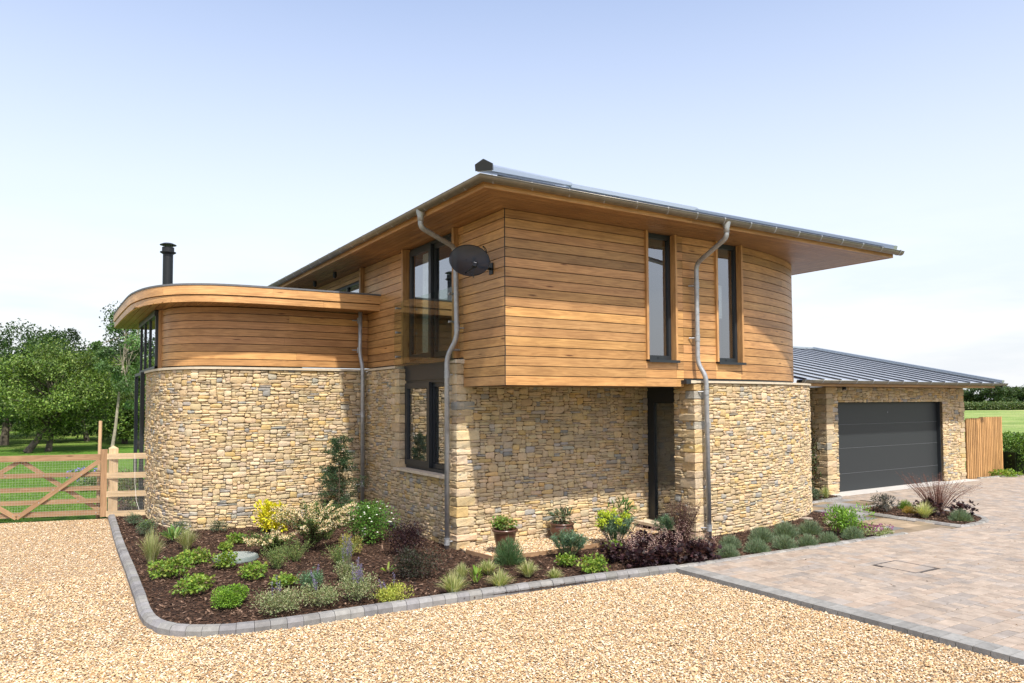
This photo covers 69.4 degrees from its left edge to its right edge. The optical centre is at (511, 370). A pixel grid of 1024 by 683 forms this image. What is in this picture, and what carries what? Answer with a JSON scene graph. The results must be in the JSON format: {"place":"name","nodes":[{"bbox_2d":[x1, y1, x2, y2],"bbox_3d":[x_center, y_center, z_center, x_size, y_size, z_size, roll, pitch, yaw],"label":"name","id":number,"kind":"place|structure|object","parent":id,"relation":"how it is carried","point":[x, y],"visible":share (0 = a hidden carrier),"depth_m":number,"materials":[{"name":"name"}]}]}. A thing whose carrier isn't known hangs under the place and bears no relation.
{"place":"outdoors","nodes":[
{"label":"outdoors","id":0,"kind":"place"},
{"bbox_2d":[0,446,144,522],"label":"lawn","id":1,"kind":"structure","parent":0,"point":[57,451],"depth_m":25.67,"materials":[{"name":"green plant"}]},
{"bbox_2d":[96,421,101,517],"bbox_3d":[-8.624,2.078,15.448,0.095,2.031,0.070,-1,-2,13],"label":"gate post","id":2,"kind":"object","parent":1,"relation":"on","point":[99,452],"visible":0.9,"depth_m":15.43,"materials":[{"name":"brown wood"}]},
{"bbox_2d":[89,311,145,446],"bbox_3d":[-16.009,0.326,31.044,3.096,6.955,2.785,1,-3,-32],"label":"young tree","id":3,"kind":"object","parent":1,"relation":"on","point":[122,384],"visible":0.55,"depth_m":31.01,"materials":[{"name":"green plant"}]},
{"bbox_2d":[0,424,144,448],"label":"orchard ground","id":4,"kind":"structure","parent":0,"point":[16,442],"depth_m":46.40,"materials":[{"name":"green plant"}]},
{"bbox_2d":[0,318,93,434],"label":"tree","id":5,"kind":"object","parent":4,"relation":"on","point":[13,327],"visible":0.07,"depth_m":53.77,"materials":[{"name":"green plant"}]},
{"bbox_2d":[0,323,96,444],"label":"tree","id":6,"kind":"object","parent":4,"relation":"on","point":[4,437],"visible":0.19,"depth_m":44.14,"materials":[{"name":"green plant"}]},
{"bbox_2d":[15,352,115,440],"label":"tree","id":7,"kind":"object","parent":4,"relation":"on","point":[84,437],"visible":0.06,"depth_m":46.77,"materials":[{"name":"green plant"}]},
{"bbox_2d":[0,337,132,451],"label":"apple tree","id":8,"kind":"object","parent":4,"relation":"on","point":[71,358],"visible":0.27,"depth_m":36.86,"materials":[{"name":"green plant"}]},
{"bbox_2d":[0,338,145,452],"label":"apple tree","id":9,"kind":"object","parent":4,"relation":"on","point":[105,389],"visible":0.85,"depth_m":35.98,"materials":[{"name":"green plant"}]},
{"bbox_2d":[63,301,139,422],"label":"tree","id":10,"kind":"object","parent":4,"relation":"on","point":[106,334],"visible":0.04,"depth_m":54.77,"materials":[{"name":"green plant"}]},
{"bbox_2d":[95,354,145,443],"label":"tree","id":11,"kind":"object","parent":4,"relation":"on","point":[129,428],"visible":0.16,"depth_m":42.94,"materials":[{"name":"green plant"}]},
{"bbox_2d":[117,480,143,510],"bbox_3d":[-9.834,3.244,19.569,1.468,0.001,9.372,1,-3,-29],"label":"path bed","id":12,"kind":"object","parent":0,"point":[129,508],"depth_m":17.11,"materials":[{"name":"green plant"}]},
{"bbox_2d":[118,469,143,509],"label":"shrub","id":13,"kind":"object","parent":12,"relation":"on","point":[130,483],"visible":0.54,"depth_m":16.32,"materials":[{"name":"green plant"}]},
{"bbox_2d":[107,479,980,623],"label":"bark mulch","id":14,"kind":"object","parent":12,"relation":"on","point":[240,610],"visible":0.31,"depth_m":10.58,"materials":[{"name":"brown soil"}]},
{"bbox_2d":[106,446,146,516],"bbox_3d":[-7.901,2.297,15.311,0.866,1.475,0.263,0,-3,-17],"label":"post and rail fence","id":15,"kind":"object","parent":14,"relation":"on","point":[113,493],"visible":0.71,"depth_m":15.19,"materials":[{"name":"brown wood"}]},
{"bbox_2d":[0,449,107,519],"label":"field gate","id":16,"kind":"structure","parent":15,"relation":"attached to","point":[102,459],"depth_m":14.94,"materials":[{"name":"brown wood"}]},
{"bbox_2d":[134,518,157,535],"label":"shrub","id":17,"kind":"object","parent":14,"relation":"on","point":[145,526],"visible":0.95,"depth_m":12.92,"materials":[{"name":"green plant"}]},
{"bbox_2d":[148,555,194,579],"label":"geranium","id":18,"kind":"object","parent":14,"relation":"on","point":[164,564],"visible":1,"depth_m":9.76,"materials":[{"name":"green plant"}]},
{"bbox_2d":[175,526,199,548],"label":"ornamental grass","id":19,"kind":"object","parent":14,"relation":"on","point":[186,541],"depth_m":11.67,"materials":[{"name":"green plant"}]},
{"bbox_2d":[169,573,215,595],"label":"geranium","id":20,"kind":"object","parent":14,"relation":"on","point":[195,582],"visible":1,"depth_m":8.97,"materials":[{"name":"green plant"}]},
{"bbox_2d":[176,546,210,564],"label":"geranium","id":21,"kind":"object","parent":14,"relation":"on","point":[194,556],"visible":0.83,"depth_m":10.62,"materials":[{"name":"green plant"}]},
{"bbox_2d":[209,549,240,568],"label":"geranium","id":22,"kind":"object","parent":14,"relation":"on","point":[226,563],"visible":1,"depth_m":10.30,"materials":[{"name":"green plant"}]},
{"bbox_2d":[210,583,249,608],"bbox_3d":[-3.234,2.570,8.445,0.393,0.249,0.535,0,-2,-3],"label":"box ball","id":23,"kind":"object","parent":14,"relation":"on","point":[227,597],"visible":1,"depth_m":8.36,"materials":[{"name":"green plant"}]},
{"bbox_2d":[212,551,258,563],"bbox_3d":[-4.098,2.785,10.979,0.650,0.080,0.650,1,-3,-32],"label":"drain cover","id":24,"kind":"object","parent":14,"relation":"on","point":[246,556],"visible":0.55,"depth_m":10.88,"materials":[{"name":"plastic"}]},
{"bbox_2d":[237,560,267,579],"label":"geranium","id":25,"kind":"object","parent":14,"relation":"on","point":[257,565],"visible":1,"depth_m":9.70,"materials":[{"name":"green plant"}]},
{"bbox_2d":[251,499,288,531],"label":"golden shrub","id":26,"kind":"object","parent":14,"relation":"on","point":[267,523],"visible":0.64,"depth_m":13.22,"materials":[{"name":"yellow plant"}]},
{"bbox_2d":[239,525,304,551],"bbox_3d":[-3.692,2.631,11.436,0.954,0.390,0.926,1,-3,-32],"label":"flowering shrub","id":27,"kind":"object","parent":14,"relation":"on","point":[275,539],"visible":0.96,"depth_m":11.27,"materials":[{"name":"beige plant"}]},
{"bbox_2d":[258,544,292,568],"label":"feathery plant","id":28,"kind":"object","parent":14,"relation":"on","point":[277,562],"visible":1,"depth_m":10.29,"materials":[{"name":"green plant"}]},
{"bbox_2d":[249,576,308,615],"bbox_3d":[-2.570,2.448,8.130,0.656,0.415,0.650,1,-3,-32],"label":"herb","id":29,"kind":"object","parent":14,"relation":"on","point":[279,599],"visible":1,"depth_m":8.08,"materials":[{"name":"green plant"}]},
{"bbox_2d":[268,571,298,587],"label":"geranium","id":30,"kind":"object","parent":14,"relation":"on","point":[281,579],"visible":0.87,"depth_m":9.28,"materials":[{"name":"green plant"}]},
{"bbox_2d":[275,538,315,561],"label":"feathery plant","id":31,"kind":"object","parent":14,"relation":"on","point":[295,552],"visible":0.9,"depth_m":10.76,"materials":[{"name":"green plant"}]},
{"bbox_2d":[293,564,325,586],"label":"herb","id":32,"kind":"object","parent":14,"relation":"on","point":[307,579],"visible":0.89,"depth_m":9.18,"materials":[{"name":"green plant"}]},
{"bbox_2d":[268,500,358,548],"bbox_3d":[-3.131,2.463,11.745,1.331,0.746,1.362,-1,-2,10],"label":"flowering shrub","id":33,"kind":"object","parent":14,"relation":"on","point":[314,529],"visible":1,"depth_m":11.62,"materials":[{"name":"beige plant"}]},
{"bbox_2d":[300,574,342,606],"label":"herb","id":34,"kind":"object","parent":14,"relation":"on","point":[330,593],"visible":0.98,"depth_m":8.36,"materials":[{"name":"green plant"}]},
{"bbox_2d":[322,540,357,565],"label":"feathery plant","id":35,"kind":"object","parent":14,"relation":"on","point":[337,556],"visible":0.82,"depth_m":10.47,"materials":[{"name":"green plant"}]},
{"bbox_2d":[316,432,369,518],"bbox_3d":[-3.233,2.065,14.204,1.070,1.745,0.890,0,-2,-12],"label":"upright shrub","id":36,"kind":"object","parent":14,"relation":"on","point":[343,463],"visible":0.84,"depth_m":14.17,"materials":[{"name":"green plant"}]},
{"bbox_2d":[332,536,363,580],"bbox_3d":[-2.129,2.438,9.620,0.418,0.582,0.274,0,-2,2],"label":"catmint","id":37,"kind":"object","parent":14,"relation":"on","point":[346,569],"visible":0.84,"depth_m":9.60,"materials":[{"name":"green plant"}]},
{"bbox_2d":[337,557,382,601],"bbox_3d":[-1.791,2.436,8.608,0.574,0.484,0.585,1,-3,-32],"label":"herb","id":38,"kind":"object","parent":14,"relation":"on","point":[360,587],"visible":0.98,"depth_m":8.57,"materials":[{"name":"green plant"}]},
{"bbox_2d":[343,499,399,544],"bbox_3d":[-2.309,2.487,12.294,1.017,0.732,0.876,1,-3,-32],"label":"white rose","id":39,"kind":"object","parent":14,"relation":"on","point":[370,517],"visible":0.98,"depth_m":12.15,"materials":[{"name":"green plant"}]},
{"bbox_2d":[373,572,414,602],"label":"herb","id":40,"kind":"object","parent":14,"relation":"on","point":[388,594],"visible":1,"depth_m":8.53,"materials":[{"name":"yellow plant"}]},
{"bbox_2d":[383,517,428,554],"bbox_3d":[-1.597,2.509,11.196,0.730,0.589,0.515,0,-2,-1],"label":"purple shrub","id":41,"kind":"object","parent":14,"relation":"on","point":[402,537],"visible":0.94,"depth_m":11.18,"materials":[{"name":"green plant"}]},
{"bbox_2d":[391,544,451,580],"bbox_3d":[-1.248,2.535,9.754,0.876,0.414,0.637,-1,-3,24],"label":"dark shrub","id":42,"kind":"object","parent":14,"relation":"on","point":[407,562],"visible":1,"depth_m":9.72,"materials":[{"name":"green plant"}]},
{"bbox_2d":[433,567,470,592],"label":"ornamental grass","id":43,"kind":"object","parent":14,"relation":"on","point":[452,585],"depth_m":8.84,"materials":[{"name":"green plant"}]},
{"bbox_2d":[486,568,515,585],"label":"ornamental grass","id":44,"kind":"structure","parent":14,"relation":"on","point":[500,579],"depth_m":9.11,"materials":[{"name":"green plant"}]},
{"bbox_2d":[493,536,525,565],"bbox_3d":[-0.043,2.550,10.506,0.525,0.435,0.508,1,-3,-32],"label":"rosemary","id":45,"kind":"object","parent":14,"relation":"on","point":[507,555],"visible":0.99,"depth_m":10.44,"materials":[{"name":"green plant"}]},
{"bbox_2d":[460,526,660,558],"bbox_3d":[0.993,2.821,12.151,3.730,0.022,1.070,1,-3,-32],"label":"gravel pad","id":46,"kind":"object","parent":14,"relation":"on","point":[601,536],"visible":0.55,"depth_m":11.96,"materials":[{"name":"beige gravel"}]},
{"bbox_2d":[492,527,517,550],"bbox_3d":[-0.108,2.591,11.214,0.404,0.365,0.404,1,-3,-32],"label":"plant pot","id":47,"kind":"object","parent":46,"relation":"on","point":[499,535],"visible":0.66,"depth_m":11.09,"materials":[{"name":"ceramic"}]},
{"bbox_2d":[490,515,517,529],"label":"potted herb","id":48,"kind":"object","parent":47,"relation":"on","point":[500,521],"visible":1,"depth_m":11.19,"materials":[{"name":"green plant"}]},
{"bbox_2d":[550,521,573,538],"bbox_3d":[0.832,2.679,12.310,0.410,0.275,0.410,1,-3,-32],"label":"plant pot","id":49,"kind":"object","parent":46,"relation":"on","point":[556,528],"visible":0.67,"depth_m":12.16,"materials":[{"name":"ceramic"}]},
{"bbox_2d":[547,504,580,523],"bbox_3d":[0.874,2.431,12.344,0.576,0.389,0.424,-1,-3,16],"label":"hellebore","id":50,"kind":"object","parent":49,"relation":"in","point":[562,512],"visible":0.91,"depth_m":12.31,"materials":[{"name":"green plant"}]},
{"bbox_2d":[466,532,661,559],"bbox_3d":[1.139,2.798,11.841,3.772,0.070,0.678,1,-3,-25],"label":"timber edging","id":51,"kind":"object","parent":46,"relation":"on","point":[531,554],"visible":0.52,"depth_m":11.21,"materials":[{"name":"brown wood"}]},
{"bbox_2d":[553,552,578,566],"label":"geranium","id":52,"kind":"object","parent":14,"relation":"on","point":[565,560],"visible":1,"depth_m":10.34,"materials":[{"name":"green plant"}]},
{"bbox_2d":[550,527,588,556],"bbox_3d":[0.851,2.572,11.041,0.633,0.433,0.604,1,-3,-32],"label":"spurge","id":53,"kind":"object","parent":14,"relation":"on","point":[568,540],"visible":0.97,"depth_m":10.97,"materials":[{"name":"green plant"}]},
{"bbox_2d":[578,552,609,573],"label":"geranium","id":54,"kind":"object","parent":14,"relation":"on","point":[595,564],"visible":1,"depth_m":9.98,"materials":[{"name":"green plant"}]},
{"bbox_2d":[594,508,637,542],"bbox_3d":[1.669,2.516,11.819,0.709,0.604,0.772,-1,-2,8],"label":"spurge","id":55,"kind":"object","parent":14,"relation":"on","point":[611,524],"visible":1,"depth_m":11.69,"materials":[{"name":"green plant"}]},
{"bbox_2d":[597,531,635,562],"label":"coral bells","id":56,"kind":"object","parent":14,"relation":"on","point":[612,553],"visible":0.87,"depth_m":10.63,"materials":[{"name":"purple plant"}]},
{"bbox_2d":[619,534,657,568],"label":"coral bells","id":57,"kind":"object","parent":14,"relation":"on","point":[641,560],"visible":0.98,"depth_m":10.27,"materials":[{"name":"purple plant"}]},
{"bbox_2d":[629,524,662,557],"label":"coral bells","id":58,"kind":"object","parent":14,"relation":"on","point":[646,539],"visible":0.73,"depth_m":10.90,"materials":[{"name":"purple plant"}]},
{"bbox_2d":[651,513,674,533],"bbox_3d":[2.589,2.625,12.450,0.495,0.431,0.448,1,-3,-32],"label":"spurge","id":59,"kind":"object","parent":14,"relation":"on","point":[666,521],"visible":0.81,"depth_m":12.40,"materials":[{"name":"green plant"}]},
{"bbox_2d":[648,531,687,564],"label":"coral bells","id":60,"kind":"object","parent":14,"relation":"on","point":[670,559],"visible":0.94,"depth_m":10.46,"materials":[{"name":"purple plant"}]},
{"bbox_2d":[656,519,689,552],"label":"coral bells","id":61,"kind":"object","parent":14,"relation":"on","point":[665,535],"visible":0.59,"depth_m":11.35,"materials":[{"name":"purple plant"}]},
{"bbox_2d":[664,495,701,546],"bbox_3d":[2.722,2.389,11.694,0.572,0.834,0.578,1,-3,-20],"label":"barberry","id":62,"kind":"object","parent":14,"relation":"on","point":[683,521],"visible":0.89,"depth_m":11.70,"materials":[{"name":"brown plant"}]},
{"bbox_2d":[676,526,712,562],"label":"coral bells","id":63,"kind":"object","parent":14,"relation":"on","point":[690,548],"visible":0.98,"depth_m":10.56,"materials":[{"name":"purple plant"}]},
{"bbox_2d":[690,531,724,559],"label":"coral bells","id":64,"kind":"object","parent":14,"relation":"on","point":[708,543],"visible":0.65,"depth_m":10.78,"materials":[{"name":"purple plant"}]},
{"bbox_2d":[715,542,740,558],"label":"lavender","id":65,"kind":"object","parent":14,"relation":"on","point":[728,550],"visible":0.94,"depth_m":10.93,"materials":[{"name":"green plant"}]},
{"bbox_2d":[742,536,770,553],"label":"lavender","id":66,"kind":"object","parent":14,"relation":"on","point":[758,546],"visible":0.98,"depth_m":11.23,"materials":[{"name":"green plant"}]},
{"bbox_2d":[747,525,776,542],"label":"lavender","id":67,"kind":"object","parent":14,"relation":"on","point":[767,536],"visible":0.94,"depth_m":12.13,"materials":[{"name":"green plant"}]},
{"bbox_2d":[771,532,797,549],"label":"lavender","id":68,"kind":"object","parent":14,"relation":"on","point":[783,542],"visible":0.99,"depth_m":11.49,"materials":[{"name":"green plant"}]},
{"bbox_2d":[771,519,799,537],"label":"lavender","id":69,"kind":"object","parent":14,"relation":"on","point":[781,529],"visible":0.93,"depth_m":12.51,"materials":[{"name":"green plant"}]},
{"bbox_2d":[797,518,824,534],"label":"lavender","id":70,"kind":"object","parent":14,"relation":"on","point":[809,527],"visible":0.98,"depth_m":12.75,"materials":[{"name":"green plant"}]},
{"bbox_2d":[823,502,875,532],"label":"leafy shrub","id":71,"kind":"object","parent":14,"relation":"on","point":[843,513],"visible":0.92,"depth_m":12.69,"materials":[{"name":"green plant"}]},
{"bbox_2d":[840,525,865,539],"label":"lavender","id":72,"kind":"object","parent":14,"relation":"on","point":[854,532],"visible":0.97,"depth_m":12.27,"materials":[{"name":"green plant"}]},
{"bbox_2d":[136,526,165,563],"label":"ornamental grass","id":73,"kind":"object","parent":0,"point":[151,548],"depth_m":10.61,"materials":[{"name":"green plant"}]},
{"bbox_2d":[0,519,1023,682],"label":"gravel drive","id":74,"kind":"structure","parent":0,"point":[86,552],"depth_m":7.45,"materials":[{"name":"beige gravel"}]},
{"bbox_2d":[108,514,678,636],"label":"kerb","id":75,"kind":"structure","parent":74,"relation":"on","point":[150,619],"depth_m":8.46,"materials":[{"name":"grey concrete"}]},
{"bbox_2d":[676,566,1023,664],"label":"paving edge","id":76,"kind":"object","parent":74,"relation":"on","point":[993,650],"visible":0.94,"depth_m":7.84,"materials":[{"name":"grey concrete"}]},
{"bbox_2d":[0,0,1023,400],"label":"sky","id":77,"kind":"structure","parent":0,"point":[259,140],"materials":[{"name":"blue"}]},
{"bbox_2d":[695,475,1023,650],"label":"block paving","id":78,"kind":"structure","parent":0,"point":[985,596],"depth_m":9.95,"materials":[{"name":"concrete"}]},
{"bbox_2d":[678,532,907,567],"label":"kerb","id":79,"kind":"structure","parent":78,"relation":"on","point":[780,551],"depth_m":11.29,"materials":[{"name":"grey concrete"}]},
{"bbox_2d":[832,479,977,495],"bbox_3d":[10.430,3.107,19.578,6.440,0.056,0.580,1,-3,-32],"label":"garage apron","id":80,"kind":"object","parent":78,"relation":"on","point":[871,490],"visible":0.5,"depth_m":19.12,"materials":[{"name":"concrete"}]},
{"bbox_2d":[873,560,936,572],"bbox_3d":[5.423,2.733,10.205,0.524,0.054,0.596,1,-3,-32],"label":"manhole cover","id":81,"kind":"object","parent":78,"relation":"on","point":[905,566],"visible":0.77,"depth_m":10.20,"materials":[{"name":"concrete"}]},
{"bbox_2d":[812,499,955,536],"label":"slate path","id":82,"kind":"structure","parent":0,"point":[903,526],"depth_m":14.00,"materials":[{"name":"beige stone"}]},
{"bbox_2d":[963,410,1023,467],"bbox_3d":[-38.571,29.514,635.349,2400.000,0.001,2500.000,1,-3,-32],"label":"field","id":83,"kind":"structure","parent":0,"point":[1012,420],"depth_m":104.90,"materials":[{"name":"green plant"}]},
{"bbox_2d":[113,159,904,549],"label":"house","id":84,"kind":"structure","parent":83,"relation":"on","point":[587,353],"depth_m":13.41,"materials":[{"name":"stone"}]},
{"bbox_2d":[133,315,158,509],"bbox_3d":[-7.712,1.012,15.548,0.170,4.060,2.780,1,-3,-32],"label":"window","id":85,"kind":"structure","parent":84,"relation":"in","point":[148,333],"depth_m":15.67,"materials":[{"name":"black"}]},
{"bbox_2d":[335,268,364,292],"bbox_3d":[-4.153,-1.638,17.243,0.200,0.867,3.980,1,-3,-32],"label":"window","id":86,"kind":"structure","parent":84,"relation":"in","point":[361,270],"depth_m":15.55,"materials":[{"name":"black wood"}]},
{"bbox_2d":[393,379,444,478],"bbox_3d":[-1.508,0.979,12.842,0.300,1.627,2.120,1,-3,-32],"label":"window","id":87,"kind":"structure","parent":84,"relation":"in","point":[430,467],"depth_m":12.81,"materials":[{"name":"black"}]},
{"bbox_2d":[401,227,462,363],"bbox_3d":[-1.404,-1.209,12.867,0.220,2.117,2.085,1,-3,-32],"label":"window","id":88,"kind":"structure","parent":84,"relation":"in","point":[429,337],"depth_m":13.19,"materials":[{"name":"black"}]},
{"bbox_2d":[449,245,493,277],"bbox_3d":[-0.505,-1.585,10.772,0.702,0.604,0.554,1,-3,-32],"label":"satellite dish","id":89,"kind":"object","parent":84,"relation":"attached to","point":[470,260],"visible":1,"depth_m":10.81,"materials":[{"name":"black metal"}]},
{"bbox_2d":[635,387,675,529],"bbox_3d":[2.696,1.547,13.302,0.430,2.490,1.030,1,-3,-32],"label":"glazed door","id":90,"kind":"structure","parent":84,"relation":"in","point":[654,394],"depth_m":13.67,"materials":[{"name":"black"}]},
{"bbox_2d":[644,230,679,362],"bbox_3d":[2.479,-1.213,12.435,0.713,2.183,0.218,1,-3,-32],"label":"window","id":91,"kind":"structure","parent":84,"relation":"in","point":[671,291],"depth_m":12.56,"materials":[{"name":"black wood"}]},
{"bbox_2d":[714,241,746,364],"bbox_3d":[3.872,-1.182,13.309,0.713,2.183,0.218,1,-3,-32],"label":"window","id":92,"kind":"structure","parent":84,"relation":"in","point":[738,357],"depth_m":13.44,"materials":[{"name":"black wood"}]},
{"bbox_2d":[793,346,1007,494],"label":"garage","id":93,"kind":"structure","parent":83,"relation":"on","point":[879,422],"depth_m":19.68,"materials":[{"name":"stone"}]},
{"bbox_2d":[837,402,941,491],"bbox_3d":[10.009,1.989,19.617,4.845,2.296,0.140,1,-3,-32],"label":"garage door","id":94,"kind":"structure","parent":93,"relation":"in","point":[872,455],"depth_m":19.61,"materials":[{"name":"paint"}]},
{"bbox_2d":[964,418,981,478],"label":"batten gate","id":95,"kind":"structure","parent":93,"relation":"attached to","point":[972,447],"depth_m":21.54,"materials":[{"name":"brown wood"}]},
{"bbox_2d":[979,417,1002,476],"bbox_3d":[14.418,2.320,22.322,1.400,1.826,0.140,1,-3,-32],"label":"batten fence","id":96,"kind":"object","parent":83,"relation":"on","point":[991,445],"visible":0.72,"depth_m":22.24,"materials":[{"name":"brown wood"}]},
{"bbox_2d":[962,401,1023,409],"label":"field hedge","id":97,"kind":"object","parent":83,"relation":"on","point":[972,405],"visible":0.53,"depth_m":166.09,"materials":[{"name":"green plant"}]},
{"bbox_2d":[973,382,1018,404],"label":"field tree","id":98,"kind":"object","parent":83,"relation":"on","point":[1002,392],"visible":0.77,"depth_m":223.80,"materials":[{"name":"green plant"}]},
{"bbox_2d":[1002,431,1023,474],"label":"laurel hedge","id":99,"kind":"object","parent":83,"relation":"on","point":[1013,455],"visible":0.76,"depth_m":22.55,"materials":[{"name":"green plant"}]},
{"label":"paving base","id":100,"kind":"structure","parent":0,"visible":0},
{"bbox_2d":[864,506,979,523],"bbox_3d":[8.212,2.884,14.843,1.640,0.001,2.350,1,-3,-32],"label":"island bed","id":101,"kind":"object","parent":100,"relation":"on","point":[937,517],"visible":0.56,"depth_m":14.61,"materials":[{"name":"brown soil"}]},
{"bbox_2d":[869,490,900,510],"bbox_3d":[7.630,2.675,15.118,0.557,0.418,0.543,1,-3,-32],"label":"sage","id":102,"kind":"object","parent":101,"relation":"on","point":[884,499],"visible":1,"depth_m":15.08,"materials":[{"name":"green plant"}]},
{"bbox_2d":[912,496,944,516],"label":"coral bells","id":103,"kind":"object","parent":101,"relation":"on","point":[930,501],"visible":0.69,"depth_m":14.57,"materials":[{"name":"purple plant"}]},
{"bbox_2d":[897,473,982,513],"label":"flower stems","id":104,"kind":"object","parent":101,"relation":"on","point":[938,495],"visible":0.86,"depth_m":14.78,"materials":[{"name":"brown plant"}]},
{"bbox_2d":[944,499,978,515],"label":"coral bells","id":105,"kind":"object","parent":101,"relation":"on","point":[960,505],"visible":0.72,"depth_m":14.29,"materials":[{"name":"purple plant"}]},
{"bbox_2d":[857,505,988,527],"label":"kerb","id":106,"kind":"structure","parent":100,"relation":"on","point":[984,519],"depth_m":14.12,"materials":[{"name":"grey concrete"}]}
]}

